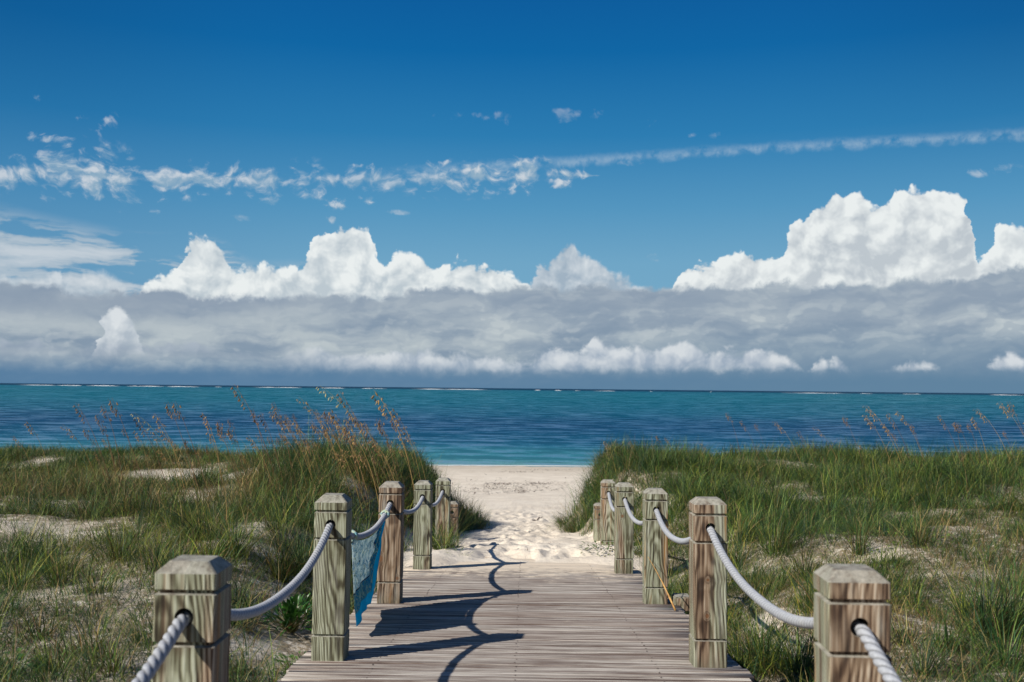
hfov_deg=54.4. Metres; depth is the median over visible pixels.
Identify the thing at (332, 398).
sea oat
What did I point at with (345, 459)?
sea oat
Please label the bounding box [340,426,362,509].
sea oat
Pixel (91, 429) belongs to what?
sea oat
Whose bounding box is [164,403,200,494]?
sea oat
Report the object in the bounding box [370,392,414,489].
sea oat
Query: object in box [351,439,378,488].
sea oat
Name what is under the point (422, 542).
rope post
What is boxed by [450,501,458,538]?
post
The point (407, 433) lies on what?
sea oat
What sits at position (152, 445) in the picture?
sea oat
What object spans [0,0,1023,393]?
sky
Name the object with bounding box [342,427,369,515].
sea oat
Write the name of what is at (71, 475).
dune grass
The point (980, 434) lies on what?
sea oat
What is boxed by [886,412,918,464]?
sea oat
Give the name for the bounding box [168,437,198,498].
sea oat
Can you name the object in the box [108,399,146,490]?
sea oat
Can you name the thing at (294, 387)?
surf
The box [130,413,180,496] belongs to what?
sea oat
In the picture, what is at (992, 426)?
sea oat
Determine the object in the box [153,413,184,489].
sea oat
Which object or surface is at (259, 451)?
sea oat
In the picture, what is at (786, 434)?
sea oat
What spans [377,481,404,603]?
rope post
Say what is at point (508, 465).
foam
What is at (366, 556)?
beach towel
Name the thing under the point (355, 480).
sea oat
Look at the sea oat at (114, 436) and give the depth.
10.54 m
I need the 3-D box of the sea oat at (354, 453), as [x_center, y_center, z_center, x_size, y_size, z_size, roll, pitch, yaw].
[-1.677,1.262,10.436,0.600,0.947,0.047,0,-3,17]
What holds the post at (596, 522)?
on the ground at (564, 548)
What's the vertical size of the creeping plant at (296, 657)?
0.087 m
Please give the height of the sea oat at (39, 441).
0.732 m
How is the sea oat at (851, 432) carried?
on the ground at (564, 548)
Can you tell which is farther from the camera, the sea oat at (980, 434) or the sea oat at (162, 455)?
the sea oat at (980, 434)
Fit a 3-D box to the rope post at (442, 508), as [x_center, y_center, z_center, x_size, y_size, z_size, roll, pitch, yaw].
[-0.685,1.976,9.797,0.140,1.249,0.140,1,-3,1]
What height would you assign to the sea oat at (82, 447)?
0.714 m
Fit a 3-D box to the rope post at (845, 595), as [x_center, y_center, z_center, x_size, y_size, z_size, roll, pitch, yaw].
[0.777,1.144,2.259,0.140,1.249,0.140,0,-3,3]
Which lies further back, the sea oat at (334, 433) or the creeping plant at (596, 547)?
the sea oat at (334, 433)
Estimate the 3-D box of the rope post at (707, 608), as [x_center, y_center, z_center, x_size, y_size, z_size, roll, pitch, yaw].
[0.836,1.297,4.253,0.140,1.249,0.140,1,-3,1]
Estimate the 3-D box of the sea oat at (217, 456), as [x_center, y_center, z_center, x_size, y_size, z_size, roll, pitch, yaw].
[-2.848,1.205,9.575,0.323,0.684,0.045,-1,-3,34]
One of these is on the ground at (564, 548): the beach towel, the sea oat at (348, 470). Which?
the sea oat at (348, 470)
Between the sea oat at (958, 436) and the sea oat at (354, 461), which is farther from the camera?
the sea oat at (958, 436)
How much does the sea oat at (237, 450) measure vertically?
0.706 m
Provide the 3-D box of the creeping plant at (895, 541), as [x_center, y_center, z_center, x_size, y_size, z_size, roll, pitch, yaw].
[3.008,1.558,7.801,1.083,0.116,0.769,1,-3,1]
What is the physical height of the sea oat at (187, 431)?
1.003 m
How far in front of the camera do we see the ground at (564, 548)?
8.05 m
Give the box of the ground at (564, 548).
[0,452,1023,681]
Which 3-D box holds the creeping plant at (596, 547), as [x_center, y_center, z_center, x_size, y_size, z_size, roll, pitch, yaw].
[0.863,1.884,9.075,0.506,0.107,0.571,1,-3,1]
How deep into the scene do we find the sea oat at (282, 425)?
10.54 m
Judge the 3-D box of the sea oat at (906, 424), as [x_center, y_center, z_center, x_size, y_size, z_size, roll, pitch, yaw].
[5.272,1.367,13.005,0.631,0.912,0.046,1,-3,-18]
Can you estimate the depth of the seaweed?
31.13 m
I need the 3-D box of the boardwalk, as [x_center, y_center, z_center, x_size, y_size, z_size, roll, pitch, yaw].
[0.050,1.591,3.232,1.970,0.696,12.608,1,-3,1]
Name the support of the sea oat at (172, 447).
on the ground at (564, 548)
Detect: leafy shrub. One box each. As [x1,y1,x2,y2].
[256,592,311,635]
[299,593,311,614]
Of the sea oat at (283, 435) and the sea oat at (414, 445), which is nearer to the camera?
the sea oat at (283, 435)
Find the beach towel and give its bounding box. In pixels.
[351,510,389,626]
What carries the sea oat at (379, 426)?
on the ground at (564, 548)
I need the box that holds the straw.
[409,503,607,556]
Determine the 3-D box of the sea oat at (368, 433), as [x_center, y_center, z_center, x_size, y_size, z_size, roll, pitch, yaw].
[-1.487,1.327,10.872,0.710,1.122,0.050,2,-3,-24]
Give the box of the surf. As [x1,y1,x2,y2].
[62,385,865,393]
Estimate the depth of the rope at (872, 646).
3.00 m
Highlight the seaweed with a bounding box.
[452,469,587,494]
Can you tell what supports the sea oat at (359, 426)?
on the ground at (564, 548)
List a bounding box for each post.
[151,555,231,681]
[311,493,351,660]
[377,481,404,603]
[413,480,432,569]
[435,477,450,545]
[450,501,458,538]
[593,503,599,541]
[600,479,615,544]
[614,482,633,573]
[642,488,667,603]
[689,497,726,667]
[813,564,891,681]
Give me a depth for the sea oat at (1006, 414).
12.88 m
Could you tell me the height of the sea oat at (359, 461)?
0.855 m
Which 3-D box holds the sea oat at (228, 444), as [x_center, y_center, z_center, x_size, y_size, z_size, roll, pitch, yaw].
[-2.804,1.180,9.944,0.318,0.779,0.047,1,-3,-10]
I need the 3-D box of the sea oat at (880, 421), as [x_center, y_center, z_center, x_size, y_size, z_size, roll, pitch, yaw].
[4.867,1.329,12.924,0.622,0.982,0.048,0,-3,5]
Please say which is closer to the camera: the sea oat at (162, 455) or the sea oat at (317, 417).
the sea oat at (162, 455)
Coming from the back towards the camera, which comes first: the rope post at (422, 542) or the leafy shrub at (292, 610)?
the rope post at (422, 542)
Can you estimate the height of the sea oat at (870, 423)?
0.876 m
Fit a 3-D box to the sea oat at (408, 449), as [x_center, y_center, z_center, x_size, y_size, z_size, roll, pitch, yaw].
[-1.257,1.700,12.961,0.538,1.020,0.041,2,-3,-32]
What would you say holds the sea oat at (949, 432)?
on the ground at (564, 548)
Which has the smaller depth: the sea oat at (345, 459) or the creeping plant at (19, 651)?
the creeping plant at (19, 651)
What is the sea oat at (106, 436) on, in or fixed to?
on the ground at (564, 548)
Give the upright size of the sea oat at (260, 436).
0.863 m
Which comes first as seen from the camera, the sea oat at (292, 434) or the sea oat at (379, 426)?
the sea oat at (292, 434)
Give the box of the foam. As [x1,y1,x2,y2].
[429,465,591,466]
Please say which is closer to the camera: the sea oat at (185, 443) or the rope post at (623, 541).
the rope post at (623, 541)
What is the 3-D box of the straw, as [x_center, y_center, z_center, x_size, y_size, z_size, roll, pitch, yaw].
[0.054,2.670,16.404,3.826,1.713,14.966,1,-3,1]
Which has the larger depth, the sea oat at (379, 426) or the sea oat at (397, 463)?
the sea oat at (397, 463)
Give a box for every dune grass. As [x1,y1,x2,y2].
[0,404,505,681]
[532,426,1023,681]
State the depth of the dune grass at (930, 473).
8.33 m
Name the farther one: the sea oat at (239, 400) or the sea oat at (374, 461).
the sea oat at (374, 461)
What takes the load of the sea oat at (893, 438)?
on the ground at (564, 548)
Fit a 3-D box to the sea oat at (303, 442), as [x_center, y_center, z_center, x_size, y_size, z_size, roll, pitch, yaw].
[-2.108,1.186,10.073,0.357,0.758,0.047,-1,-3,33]
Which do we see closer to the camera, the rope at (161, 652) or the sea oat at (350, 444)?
the rope at (161, 652)
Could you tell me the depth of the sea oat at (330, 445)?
9.93 m
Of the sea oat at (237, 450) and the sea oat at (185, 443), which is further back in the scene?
the sea oat at (185, 443)
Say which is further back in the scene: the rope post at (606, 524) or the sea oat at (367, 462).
the sea oat at (367, 462)
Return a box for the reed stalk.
[648,557,675,610]
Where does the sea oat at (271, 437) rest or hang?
on the ground at (564, 548)
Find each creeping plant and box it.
[0,648,44,672]
[272,651,306,670]
[579,540,613,556]
[827,528,962,552]
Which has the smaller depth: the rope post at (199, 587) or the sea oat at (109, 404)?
the rope post at (199, 587)
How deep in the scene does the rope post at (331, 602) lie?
4.23 m
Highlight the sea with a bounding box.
[0,383,1023,466]
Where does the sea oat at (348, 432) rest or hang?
on the ground at (564, 548)
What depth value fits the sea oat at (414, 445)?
13.25 m
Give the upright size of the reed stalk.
0.268 m
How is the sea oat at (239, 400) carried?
on the ground at (564, 548)
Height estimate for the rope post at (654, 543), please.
1.249 m
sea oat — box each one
[24,421,49,478]
[60,427,100,482]
[73,403,109,480]
[82,428,103,474]
[95,415,116,478]
[100,404,124,478]
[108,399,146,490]
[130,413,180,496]
[133,417,169,495]
[133,430,151,472]
[145,429,182,489]
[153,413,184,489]
[155,427,189,497]
[156,449,181,499]
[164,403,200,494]
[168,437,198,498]
[171,401,208,492]
[183,439,196,488]
[200,414,224,486]
[206,431,225,497]
[215,423,240,489]
[216,422,241,482]
[226,427,251,496]
[227,434,254,491]
[230,384,276,476]
[246,435,277,486]
[250,410,268,485]
[258,414,285,484]
[269,412,317,497]
[271,403,291,467]
[279,433,308,484]
[292,421,312,477]
[297,401,341,474]
[310,422,353,503]
[316,387,378,486]
[320,424,364,520]
[323,410,348,476]
[327,417,370,505]
[329,410,370,506]
[332,457,374,515]
[333,450,358,499]
[336,393,380,485]
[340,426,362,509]
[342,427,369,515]
[344,425,378,503]
[349,411,397,480]
[350,452,378,489]
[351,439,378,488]
[361,425,411,531]
[363,442,405,531]
[369,438,412,535]
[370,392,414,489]
[376,419,408,518]
[385,438,413,514]
[389,409,438,479]
[389,418,415,479]
[398,434,418,479]
[401,426,425,479]
[774,421,801,465]
[842,417,865,469]
[862,405,903,469]
[864,415,892,462]
[882,424,905,461]
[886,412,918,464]
[895,411,922,457]
[938,416,963,460]
[952,423,963,465]
[971,416,987,462]
[977,409,1010,462]
[996,403,1023,435]
[1007,403,1023,433]
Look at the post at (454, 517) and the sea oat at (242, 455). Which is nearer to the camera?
the sea oat at (242, 455)
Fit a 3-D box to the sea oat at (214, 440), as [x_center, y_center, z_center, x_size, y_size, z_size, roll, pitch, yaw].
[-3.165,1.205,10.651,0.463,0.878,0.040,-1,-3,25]
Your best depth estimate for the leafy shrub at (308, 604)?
6.06 m
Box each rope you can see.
[132,489,444,681]
[606,491,901,681]
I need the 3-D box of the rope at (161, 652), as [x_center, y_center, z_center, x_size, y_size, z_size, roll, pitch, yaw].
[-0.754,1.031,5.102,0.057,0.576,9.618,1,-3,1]
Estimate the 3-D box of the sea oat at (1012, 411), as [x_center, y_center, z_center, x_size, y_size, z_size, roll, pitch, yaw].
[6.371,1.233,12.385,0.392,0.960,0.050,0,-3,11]
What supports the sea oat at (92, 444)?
on the ground at (564, 548)
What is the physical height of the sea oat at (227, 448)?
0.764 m
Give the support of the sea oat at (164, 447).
on the ground at (564, 548)
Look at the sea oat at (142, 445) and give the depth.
12.38 m
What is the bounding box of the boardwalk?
[277,557,753,681]
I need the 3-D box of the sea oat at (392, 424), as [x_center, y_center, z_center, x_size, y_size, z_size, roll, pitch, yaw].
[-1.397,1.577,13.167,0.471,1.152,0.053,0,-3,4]
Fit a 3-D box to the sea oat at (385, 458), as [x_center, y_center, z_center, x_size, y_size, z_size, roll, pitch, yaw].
[-1.232,1.526,10.414,0.545,1.033,0.042,1,-3,-8]
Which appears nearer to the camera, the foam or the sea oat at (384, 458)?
the sea oat at (384, 458)

